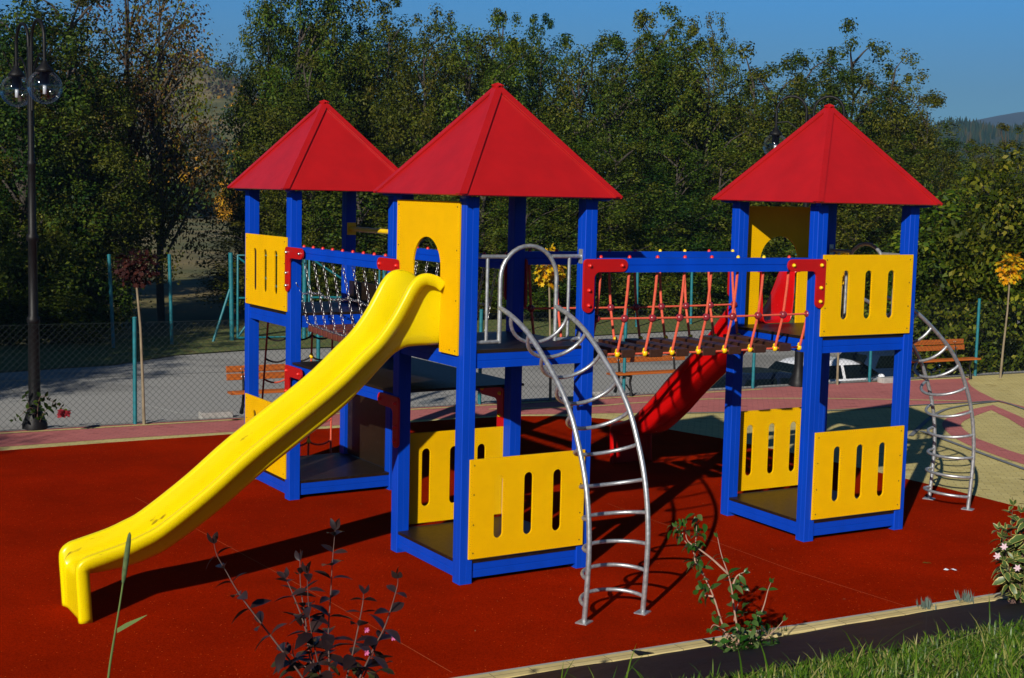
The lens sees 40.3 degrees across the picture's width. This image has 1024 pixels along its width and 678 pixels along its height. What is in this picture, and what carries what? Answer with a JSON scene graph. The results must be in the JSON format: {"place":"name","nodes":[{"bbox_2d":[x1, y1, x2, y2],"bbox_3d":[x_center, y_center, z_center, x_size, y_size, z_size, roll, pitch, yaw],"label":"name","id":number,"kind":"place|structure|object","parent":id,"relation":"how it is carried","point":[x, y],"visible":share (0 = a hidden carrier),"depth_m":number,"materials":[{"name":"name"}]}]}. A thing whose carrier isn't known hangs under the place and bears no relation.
{"place":"outdoors","nodes":[
{"label":"outdoors","id":0,"kind":"place"},
{"bbox_2d":[0,378,994,446],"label":"pink paving","id":1,"kind":"structure","parent":0,"point":[872,394],"depth_m":27.60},
{"bbox_2d":[9,390,70,421],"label":"rose bush","id":2,"kind":"object","parent":1,"relation":"on","point":[64,413],"visible":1,"depth_m":23.20,"materials":[{"name":"green plant"}]},
{"bbox_2d":[111,248,160,423],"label":"sapling","id":3,"kind":"object","parent":1,"relation":"on","point":[135,275],"visible":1,"depth_m":23.85,"materials":[{"name":"brown plant"}]},
{"bbox_2d":[226,364,285,413],"bbox_3d":[-4.176,0.938,25.562,2.000,0.900,0.705,-2,7,-28],"label":"park bench","id":4,"kind":"object","parent":1,"relation":"on","point":[275,367],"visible":0.3,"depth_m":25.39,"materials":[{"name":"brown wood"}]},
{"bbox_2d":[0,389,961,433],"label":"cream paving line","id":5,"kind":"object","parent":1,"relation":"on","point":[454,406],"visible":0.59,"depth_m":27.13,"materials":[{"name":"concrete"}]},
{"bbox_2d":[533,244,565,400],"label":"sapling","id":6,"kind":"object","parent":1,"relation":"on","point":[547,275],"visible":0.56,"depth_m":27.68,"materials":[{"name":"yellow plant"}]},
{"bbox_2d":[606,355,684,395],"bbox_3d":[2.942,0.696,29.404,2.000,0.900,0.705,-2,7,-28],"label":"park bench","id":7,"kind":"object","parent":1,"relation":"on","point":[630,374],"visible":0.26,"depth_m":29.24,"materials":[{"name":"brown wood"}]},
{"bbox_2d":[769,95,844,386],"bbox_3d":[6.436,-2.132,30.756,1.986,6.399,0.548,3,6,14],"label":"street lamp","id":8,"kind":"object","parent":1,"relation":"on","point":[796,377],"visible":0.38,"depth_m":30.62,"materials":[{"name":"black metal"}]},
{"bbox_2d":[911,339,980,378],"bbox_3d":[10.073,0.495,32.864,2.000,0.900,0.705,-2,7,-28],"label":"park bench","id":9,"kind":"object","parent":1,"relation":"on","point":[953,347],"visible":0.59,"depth_m":32.97,"materials":[{"name":"brown wood"}]},
{"bbox_2d":[0,312,1016,371],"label":"verge","id":10,"kind":"structure","parent":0,"point":[21,355],"depth_m":48.94,"materials":[{"name":"green plant"}]},
{"bbox_2d":[0,266,66,345],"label":"bush","id":11,"kind":"object","parent":10,"relation":"on","point":[8,319],"visible":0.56,"depth_m":47.59,"materials":[{"name":"green plant"}]},
{"bbox_2d":[0,221,91,344],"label":"bush","id":12,"kind":"object","parent":10,"relation":"on","point":[20,259],"visible":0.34,"depth_m":48.28,"materials":[{"name":"green plant"}]},
{"bbox_2d":[0,275,127,345],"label":"bush","id":13,"kind":"object","parent":10,"relation":"on","point":[70,329],"visible":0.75,"depth_m":48.25,"materials":[{"name":"green plant"}]},
{"bbox_2d":[39,239,152,342],"bbox_3d":[-15.497,-1.631,50.542,4.895,3.898,4.516,3,6,12],"label":"bush","id":14,"kind":"object","parent":10,"relation":"on","point":[121,303],"visible":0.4,"depth_m":50.10,"materials":[{"name":"green plant"}]},
{"bbox_2d":[212,252,386,341],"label":"fence gate","id":15,"kind":"structure","parent":10,"relation":"on","point":[230,294],"depth_m":50.65,"materials":[{"name":"metal"}]},
{"bbox_2d":[107,254,796,347],"bbox_3d":[-1.188,-1.825,55.545,39.781,3.256,1.263,-3,7,-34],"label":"sports fence","id":16,"kind":"object","parent":10,"relation":"on","point":[170,295],"visible":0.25,"depth_m":48.84,"materials":[{"name":"metal"}]},
{"bbox_2d":[478,196,578,318],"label":"deciduous tree","id":17,"kind":"object","parent":10,"relation":"on","point":[541,236],"visible":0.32,"depth_m":60.90,"materials":[{"name":"green plant"}]},
{"bbox_2d":[532,139,707,315],"bbox_3d":[4.537,-4.982,64.128,8.711,8.440,7.619,-2,7,-29],"label":"deciduous tree","id":18,"kind":"object","parent":10,"relation":"on","point":[616,168],"visible":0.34,"depth_m":63.31,"materials":[{"name":"green plant"}]},
{"bbox_2d":[595,238,665,316],"bbox_3d":[5.420,-2.769,64.773,4.470,4.173,4.845,-1,6,-18],"label":"bush","id":19,"kind":"object","parent":10,"relation":"on","point":[620,302],"visible":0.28,"depth_m":63.88,"materials":[{"name":"green plant"}]},
{"bbox_2d":[627,272,705,319],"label":"bush","id":20,"kind":"object","parent":10,"relation":"on","point":[674,302],"visible":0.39,"depth_m":63.24,"materials":[{"name":"green plant"}]},
{"bbox_2d":[611,132,768,304],"bbox_3d":[7.867,-5.245,65.556,7.150,8.814,8.056,6,7,35],"label":"deciduous tree","id":21,"kind":"object","parent":10,"relation":"on","point":[677,201],"visible":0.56,"depth_m":64.08,"materials":[{"name":"green plant"}]},
{"bbox_2d":[768,140,935,312],"bbox_3d":[15.900,-4.991,65.521,7.577,8.718,7.584,4,7,24],"label":"deciduous tree","id":22,"kind":"object","parent":10,"relation":"on","point":[852,225],"visible":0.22,"depth_m":64.31,"materials":[{"name":"green plant"}]},
{"bbox_2d":[835,132,958,304],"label":"deciduous tree","id":23,"kind":"object","parent":10,"relation":"on","point":[894,152],"visible":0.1,"depth_m":65.88,"materials":[{"name":"green plant"}]},
{"bbox_2d":[873,83,976,255],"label":"deciduous tree","id":24,"kind":"object","parent":10,"relation":"on","point":[937,102],"visible":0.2,"depth_m":67.52,"materials":[{"name":"green plant"}]},
{"bbox_2d":[0,322,1019,427],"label":"road","id":25,"kind":"structure","parent":0,"point":[227,358],"depth_m":39.75,"materials":[{"name":"asphalt"}]},
{"bbox_2d":[0,371,1021,428],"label":"retaining wall","id":26,"kind":"structure","parent":25,"relation":"on","point":[521,399],"depth_m":28.24,"materials":[{"name":"concrete"}]},
{"bbox_2d":[8,18,53,430],"bbox_3d":[-7.960,-1.849,23.176,0.548,6.769,1.986,-3,8,-36],"label":"street lamp","id":27,"kind":"object","parent":26,"relation":"on","point":[44,69],"visible":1,"depth_m":23.18,"materials":[{"name":"black metal"}]},
{"bbox_2d":[0,371,1023,430],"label":"concrete edging","id":28,"kind":"object","parent":26,"relation":"on","point":[450,404],"visible":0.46,"depth_m":27.15,"materials":[{"name":"concrete"}]},
{"bbox_2d":[0,298,1023,430],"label":"chain link fence","id":29,"kind":"object","parent":28,"relation":"on","point":[317,353],"visible":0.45,"depth_m":25.35,"materials":[{"name":"metal"}]},
{"bbox_2d":[711,367,791,387],"bbox_3d":[6.283,1.445,33.707,4.126,1.450,2.159,-2,7,-28],"label":"parked car","id":30,"kind":"object","parent":25,"relation":"on","point":[766,373],"visible":0.08,"depth_m":32.77,"materials":[{"name":"blue paint"}]},
{"bbox_2d":[769,356,884,381],"bbox_3d":[8.687,1.206,37.520,4.126,1.450,2.159,-2,7,-28],"label":"parked car","id":31,"kind":"object","parent":25,"relation":"on","point":[833,368],"visible":0.11,"depth_m":36.78,"materials":[{"name":"silver metal"}]},
{"bbox_2d":[839,350,957,376],"bbox_3d":[11.419,0.985,41.485,4.126,1.450,2.159,-2,7,-28],"label":"parked car","id":32,"kind":"object","parent":25,"relation":"on","point":[875,356],"visible":0.09,"depth_m":40.32,"materials":[{"name":"blue paint"}]},
{"bbox_2d":[864,175,1021,368],"bbox_3d":[13.362,-1.555,42.389,5.647,6.786,5.795,-2,7,-31],"label":"bush","id":33,"kind":"object","parent":25,"relation":"on","point":[951,211],"visible":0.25,"depth_m":41.62,"materials":[{"name":"green plant"}]},
{"bbox_2d":[912,144,1023,376],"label":"bush","id":34,"kind":"object","parent":25,"relation":"on","point":[1001,207],"visible":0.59,"depth_m":39.04,"materials":[{"name":"green plant"}]},
{"bbox_2d":[945,196,1023,374],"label":"bush","id":35,"kind":"object","parent":25,"relation":"on","point":[1016,296],"visible":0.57,"depth_m":38.18,"materials":[{"name":"green plant"}]},
{"bbox_2d":[0,416,1023,677],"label":"rubber surface","id":36,"kind":"object","parent":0,"point":[54,500],"visible":0.63,"depth_m":15.39,"materials":[{"name":"rubber"}]},
{"bbox_2d":[59,269,444,623],"bbox_3d":[-2.585,0.969,14.313,3.881,3.296,0.788,-2,7,-31],"label":"slide","id":37,"kind":"object","parent":36,"relation":"on","point":[402,310],"visible":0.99,"depth_m":14.32,"materials":[{"name":"yellow plastic"}]},
{"bbox_2d":[227,100,411,499],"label":"play tower","id":38,"kind":"structure","parent":36,"relation":"on","point":[323,145],"depth_m":19.04,"materials":[{"name":"blue paint"}]},
{"bbox_2d":[261,322,332,454],"bbox_3d":[-3.150,0.785,20.471,1.329,2.330,0.281,-2,7,-32],"label":"rope net","id":39,"kind":"object","parent":38,"relation":"hanging from","point":[310,357],"visible":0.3,"depth_m":20.40,"materials":[{"name":"fabric"}]},
{"bbox_2d":[373,83,622,584],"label":"play tower","id":40,"kind":"structure","parent":36,"relation":"on","point":[497,139],"depth_m":15.18,"materials":[{"name":"blue paint"}]},
{"bbox_2d":[284,357,523,447],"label":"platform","id":41,"kind":"structure","parent":40,"relation":"attached to","point":[427,376],"depth_m":16.96,"materials":[{"name":"blue paint"}]},
{"bbox_2d":[284,245,527,341],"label":"chain bridge","id":42,"kind":"structure","parent":40,"relation":"attached to","point":[341,332],"depth_m":17.52,"materials":[{"name":"blue paint"}]},
{"bbox_2d":[503,249,825,357],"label":"rope bridge","id":43,"kind":"structure","parent":40,"relation":"attached to","point":[684,261],"depth_m":16.49,"materials":[{"name":"fabric"}]},
{"bbox_2d":[477,244,650,625],"bbox_3d":[0.612,0.876,14.351,1.337,3.626,1.871,-2,7,-31],"label":"arched ladder","id":44,"kind":"object","parent":36,"relation":"on","point":[578,451],"visible":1,"depth_m":14.09,"materials":[{"name":"metal"}]},
{"bbox_2d":[610,271,799,464],"bbox_3d":[2.673,0.466,20.195,0.788,3.296,3.495,-2,7,-29],"label":"slide","id":45,"kind":"object","parent":36,"relation":"on","point":[689,383],"visible":0.62,"depth_m":20.23,"materials":[{"name":"red plastic"}]},
{"bbox_2d":[712,104,942,541],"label":"play tower","id":46,"kind":"structure","parent":36,"relation":"on","point":[826,157],"depth_m":17.38,"materials":[{"name":"blue paint"}]},
{"bbox_2d":[829,242,975,510],"bbox_3d":[5.347,0.519,18.750,1.871,3.626,1.337,-2,7,-29],"label":"arched ladder","id":47,"kind":"object","parent":36,"relation":"on","point":[934,434],"visible":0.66,"depth_m":18.91,"materials":[{"name":"metal"}]},
{"bbox_2d":[0,373,1023,507],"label":"paving","id":48,"kind":"structure","parent":0,"point":[997,480],"depth_m":24.78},
{"bbox_2d":[453,592,1004,677],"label":"kerb lip","id":49,"kind":"object","parent":48,"relation":"on","point":[705,638],"visible":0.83,"depth_m":13.01,"materials":[{"name":"concrete"}]},
{"bbox_2d":[688,400,1023,468],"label":"grey paving line","id":50,"kind":"object","parent":48,"relation":"on","point":[920,426],"visible":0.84,"depth_m":26.56,"materials":[{"name":"concrete"}]},
{"bbox_2d":[942,400,1023,463],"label":"pink paving band","id":51,"kind":"object","parent":48,"relation":"on","point":[952,426],"visible":0.84,"depth_m":25.68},
{"bbox_2d":[994,252,1023,377],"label":"sapling","id":52,"kind":"object","parent":48,"relation":"on","point":[1011,270],"visible":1,"depth_m":33.05,"materials":[{"name":"yellow plant"}]},
{"bbox_2d":[0,63,1023,372],"bbox_3d":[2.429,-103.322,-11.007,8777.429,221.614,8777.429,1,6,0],"label":"terrain","id":53,"kind":"structure","parent":0,"point":[192,315],"depth_m":82.81,"materials":[{"name":"plant"}]},
{"bbox_2d":[0,209,49,342],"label":"bush","id":54,"kind":"object","parent":53,"relation":"on","point":[5,224],"visible":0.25,"depth_m":48.79,"materials":[{"name":"green plant"}]},
{"bbox_2d":[0,0,133,274],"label":"deciduous tree","id":55,"kind":"object","parent":53,"relation":"on","point":[15,184],"visible":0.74,"depth_m":53.68,"materials":[{"name":"green plant"}]},
{"bbox_2d":[16,226,131,342],"bbox_3d":[-16.177,-1.829,50.192,4.357,4.449,4.316,6,8,38],"label":"bush","id":56,"kind":"object","parent":53,"relation":"on","point":[57,242],"visible":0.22,"depth_m":49.65,"materials":[{"name":"green plant"}]},
{"bbox_2d":[8,52,160,296],"bbox_3d":[-17.086,-5.801,55.604,6.109,11.019,5.587,-1,6,-18],"label":"deciduous tree","id":57,"kind":"object","parent":53,"relation":"on","point":[99,164],"visible":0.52,"depth_m":54.85,"materials":[{"name":"green plant"}]},
{"bbox_2d":[0,0,183,302],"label":"deciduous tree","id":58,"kind":"object","parent":53,"relation":"on","point":[72,24],"visible":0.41,"depth_m":56.70,"materials":[{"name":"green plant"}]},
{"bbox_2d":[0,40,264,218],"bbox_3d":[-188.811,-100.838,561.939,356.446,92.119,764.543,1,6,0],"label":"hillside wood","id":59,"kind":"object","parent":53,"relation":"on","point":[220,85],"visible":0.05,"depth_m":552.33,"materials":[{"name":"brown plant"}]},
{"bbox_2d":[71,0,209,312],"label":"deciduous tree","id":60,"kind":"object","parent":53,"relation":"on","point":[127,74],"visible":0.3,"depth_m":63.12,"materials":[{"name":"green plant"}]},
{"bbox_2d":[102,0,237,321],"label":"deciduous tree","id":61,"kind":"object","parent":53,"relation":"on","point":[159,108],"visible":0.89,"depth_m":60.94,"materials":[{"name":"green plant"}]},
{"bbox_2d":[179,221,276,313],"bbox_3d":[-12.528,-3.245,62.863,4.706,4.184,4.778,5,7,29],"label":"bush","id":62,"kind":"object","parent":53,"relation":"on","point":[214,284],"visible":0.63,"depth_m":62.09,"materials":[{"name":"green plant"}]},
{"bbox_2d":[218,0,304,258],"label":"deciduous tree","id":63,"kind":"object","parent":53,"relation":"on","point":[265,48],"visible":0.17,"depth_m":67.20,"materials":[{"name":"green plant"}]},
{"bbox_2d":[235,189,330,277],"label":"deciduous tree","id":64,"kind":"object","parent":53,"relation":"on","point":[282,228],"visible":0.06,"depth_m":63.14,"materials":[{"name":"green plant"}]},
{"bbox_2d":[206,0,369,258],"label":"deciduous tree","id":65,"kind":"object","parent":53,"relation":"on","point":[293,51],"visible":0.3,"depth_m":66.96,"materials":[{"name":"green plant"}]},
{"bbox_2d":[233,55,358,287],"bbox_3d":[-9.287,-6.795,62.913,6.385,11.865,6.982,0,6,-14],"label":"deciduous tree","id":66,"kind":"object","parent":53,"relation":"on","point":[280,133],"visible":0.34,"depth_m":61.83,"materials":[{"name":"green plant"}]},
{"bbox_2d":[273,213,341,301],"bbox_3d":[-8.622,-3.178,62.651,4.148,4.910,3.827,-4,8,-39],"label":"bush","id":67,"kind":"object","parent":53,"relation":"on","point":[312,271],"visible":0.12,"depth_m":62.01,"materials":[{"name":"green plant"}]},
{"bbox_2d":[301,226,370,301],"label":"bush","id":68,"kind":"object","parent":53,"relation":"on","point":[331,287],"visible":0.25,"depth_m":60.95,"materials":[{"name":"green plant"}]},
{"bbox_2d":[261,0,414,221],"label":"deciduous tree","id":69,"kind":"object","parent":53,"relation":"on","point":[361,75],"visible":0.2,"depth_m":69.07,"materials":[{"name":"green plant"}]},
{"bbox_2d":[304,115,387,286],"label":"deciduous tree","id":70,"kind":"object","parent":53,"relation":"on","point":[360,217],"visible":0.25,"depth_m":60.91,"materials":[{"name":"green plant"}]},
{"bbox_2d":[313,215,386,301],"bbox_3d":[-7.141,-3.117,62.313,3.720,4.956,3.755,-3,8,-36],"label":"bush","id":71,"kind":"object","parent":53,"relation":"on","point":[330,280],"visible":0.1,"depth_m":61.29,"materials":[{"name":"green plant"}]},
{"bbox_2d":[318,143,439,282],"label":"deciduous tree","id":72,"kind":"object","parent":53,"relation":"on","point":[383,147],"visible":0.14,"depth_m":62.81,"materials":[{"name":"green plant"}]},
{"bbox_2d":[337,0,432,225],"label":"deciduous tree","id":73,"kind":"object","parent":53,"relation":"on","point":[386,53],"visible":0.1,"depth_m":69.72,"materials":[{"name":"green plant"}]},
{"bbox_2d":[355,194,482,287],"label":"deciduous tree","id":74,"kind":"object","parent":53,"relation":"on","point":[422,244],"visible":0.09,"depth_m":60.85,"materials":[{"name":"green plant"}]},
{"bbox_2d":[363,3,500,240],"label":"deciduous tree","id":75,"kind":"object","parent":53,"relation":"on","point":[390,138],"visible":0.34,"depth_m":66.88,"materials":[{"name":"green plant"}]},
{"bbox_2d":[392,9,560,244],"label":"deciduous tree","id":76,"kind":"object","parent":53,"relation":"on","point":[493,77],"visible":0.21,"depth_m":66.55,"materials":[{"name":"green plant"}]},
{"bbox_2d":[421,195,568,318],"bbox_3d":[-0.924,-4.941,64.059,7.274,8.087,8.737,2,6,4],"label":"deciduous tree","id":77,"kind":"object","parent":53,"relation":"on","point":[489,251],"visible":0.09,"depth_m":62.76,"materials":[{"name":"green plant"}]},
{"bbox_2d":[448,7,550,223],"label":"deciduous tree","id":78,"kind":"object","parent":53,"relation":"on","point":[525,88],"visible":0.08,"depth_m":69.76,"materials":[{"name":"green plant"}]},
{"bbox_2d":[505,13,581,150],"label":"deciduous tree","id":79,"kind":"object","parent":53,"relation":"on","point":[545,16],"visible":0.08,"depth_m":73.96,"materials":[{"name":"green plant"}]},
{"bbox_2d":[486,123,639,317],"bbox_3d":[2.026,-5.150,63.271,7.584,8.872,7.577,6,8,39],"label":"deciduous tree","id":80,"kind":"object","parent":53,"relation":"on","point":[562,242],"visible":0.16,"depth_m":62.12,"materials":[{"name":"green plant"}]},
{"bbox_2d":[523,33,603,172],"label":"deciduous tree","id":81,"kind":"object","parent":53,"relation":"on","point":[565,38],"visible":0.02,"depth_m":80.11,"materials":[{"name":"green plant"}]},
{"bbox_2d":[502,30,670,314],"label":"deciduous tree","id":82,"kind":"object","parent":53,"relation":"on","point":[557,117],"visible":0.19,"depth_m":66.90,"materials":[{"name":"green plant"}]},
{"bbox_2d":[559,42,663,230],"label":"deciduous tree","id":83,"kind":"object","parent":53,"relation":"on","point":[598,83],"visible":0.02,"depth_m":80.33,"materials":[{"name":"green plant"}]},
{"bbox_2d":[553,30,690,313],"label":"deciduous tree","id":84,"kind":"object","parent":53,"relation":"on","point":[617,44],"visible":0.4,"depth_m":65.64,"materials":[{"name":"green plant"}]},
{"bbox_2d":[597,2,732,242],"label":"deciduous tree","id":85,"kind":"object","parent":53,"relation":"on","point":[643,16],"visible":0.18,"depth_m":67.72,"materials":[{"name":"green plant"}]},
{"bbox_2d":[633,24,766,310],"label":"deciduous tree","id":86,"kind":"object","parent":53,"relation":"on","point":[693,56],"visible":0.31,"depth_m":67.00,"materials":[{"name":"green plant"}]},
{"bbox_2d":[679,11,761,207],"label":"deciduous tree","id":87,"kind":"object","parent":53,"relation":"on","point":[724,38],"visible":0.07,"depth_m":75.39,"materials":[{"name":"green plant"}]},
{"bbox_2d":[648,145,796,313],"bbox_3d":[10.011,-4.917,65.139,7.584,8.354,7.577,7,8,42],"label":"deciduous tree","id":88,"kind":"object","parent":53,"relation":"on","point":[736,173],"visible":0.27,"depth_m":64.41,"materials":[{"name":"green plant"}]},
{"bbox_2d":[711,41,790,249],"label":"deciduous tree","id":89,"kind":"object","parent":53,"relation":"on","point":[737,121],"visible":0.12,"depth_m":70.25,"materials":[{"name":"green plant"}]},
{"bbox_2d":[705,61,850,275],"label":"deciduous tree","id":90,"kind":"object","parent":53,"relation":"on","point":[798,119],"visible":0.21,"depth_m":66.62,"materials":[{"name":"green plant"}]},
{"bbox_2d":[754,46,861,256],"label":"deciduous tree","id":91,"kind":"object","parent":53,"relation":"on","point":[831,52],"visible":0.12,"depth_m":69.56,"materials":[{"name":"green plant"}]},
{"bbox_2d":[791,17,923,238],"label":"deciduous tree","id":92,"kind":"object","parent":53,"relation":"on","point":[872,45],"visible":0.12,"depth_m":69.84,"materials":[{"name":"green plant"}]},
{"bbox_2d":[836,48,942,249],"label":"deciduous tree","id":93,"kind":"object","parent":53,"relation":"on","point":[909,78],"visible":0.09,"depth_m":68.52,"materials":[{"name":"green plant"}]},
{"bbox_2d":[782,116,1023,187],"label":"forest","id":94,"kind":"object","parent":53,"relation":"on","point":[983,131],"visible":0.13,"depth_m":931.49,"materials":[{"name":"plant"}]},
{"bbox_2d":[858,103,965,194],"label":"deciduous tree","id":95,"kind":"object","parent":53,"relation":"on","point":[945,127],"visible":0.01,"depth_m":81.89,"materials":[{"name":"green plant"}]},
{"bbox_2d":[931,137,978,219],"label":"deciduous tree","id":96,"kind":"object","parent":53,"relation":"on","point":[955,142],"visible":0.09,"depth_m":83.93,"materials":[{"name":"green plant"}]},
{"bbox_2d":[945,143,1023,299],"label":"deciduous tree","id":97,"kind":"object","parent":53,"relation":"on","point":[991,168],"visible":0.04,"depth_m":75.94,"materials":[{"name":"green plant"}]},
{"bbox_2d":[959,122,1023,294],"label":"deciduous tree","id":98,"kind":"object","parent":53,"relation":"on","point":[1004,127],"visible":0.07,"depth_m":80.90,"materials":[{"name":"green plant"}]},
{"bbox_2d":[0,0,1023,172],"label":"sky","id":99,"kind":"structure","parent":0,"point":[972,51],"materials":[{"name":"blue"}]},
{"bbox_2d":[561,599,1023,677],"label":"grass bank","id":100,"kind":"structure","parent":0,"point":[904,666],"depth_m":9.11,"materials":[{"name":"plant"}]},
{"bbox_2d":[107,532,146,677],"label":"grass stalk","id":101,"kind":"object","parent":100,"relation":"on","point":[124,571],"depth_m":4.64,"materials":[{"name":"plant"}]},
{"bbox_2d":[206,518,406,677],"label":"weigela shrub","id":102,"kind":"object","parent":100,"relation":"on","point":[312,667],"visible":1,"depth_m":7.39,"materials":[{"name":"purple leaf"},{"name":"dark twig"},{"name":"pink petal"}]},
{"bbox_2d":[666,513,787,652],"bbox_3d":[1.862,2.114,11.994,1.106,1.278,0.530,1,6,0],"label":"dogwood shrub","id":103,"kind":"object","parent":100,"relation":"on","point":[743,641],"visible":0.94,"depth_m":11.98,"materials":[{"name":"green plant"}]},
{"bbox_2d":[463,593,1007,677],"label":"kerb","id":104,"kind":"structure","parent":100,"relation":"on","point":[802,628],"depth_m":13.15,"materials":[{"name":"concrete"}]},
{"bbox_2d":[512,599,1023,677],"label":"weed fabric","id":105,"kind":"object","parent":100,"relation":"on","point":[825,641],"visible":0.84,"depth_m":11.52,"materials":[{"name":"fabric"}]},
{"bbox_2d":[990,479,1023,603],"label":"variegated shrub","id":106,"kind":"object","parent":100,"relation":"on","point":[1012,577],"visible":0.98,"depth_m":13.59,"materials":[{"name":"green plant"}]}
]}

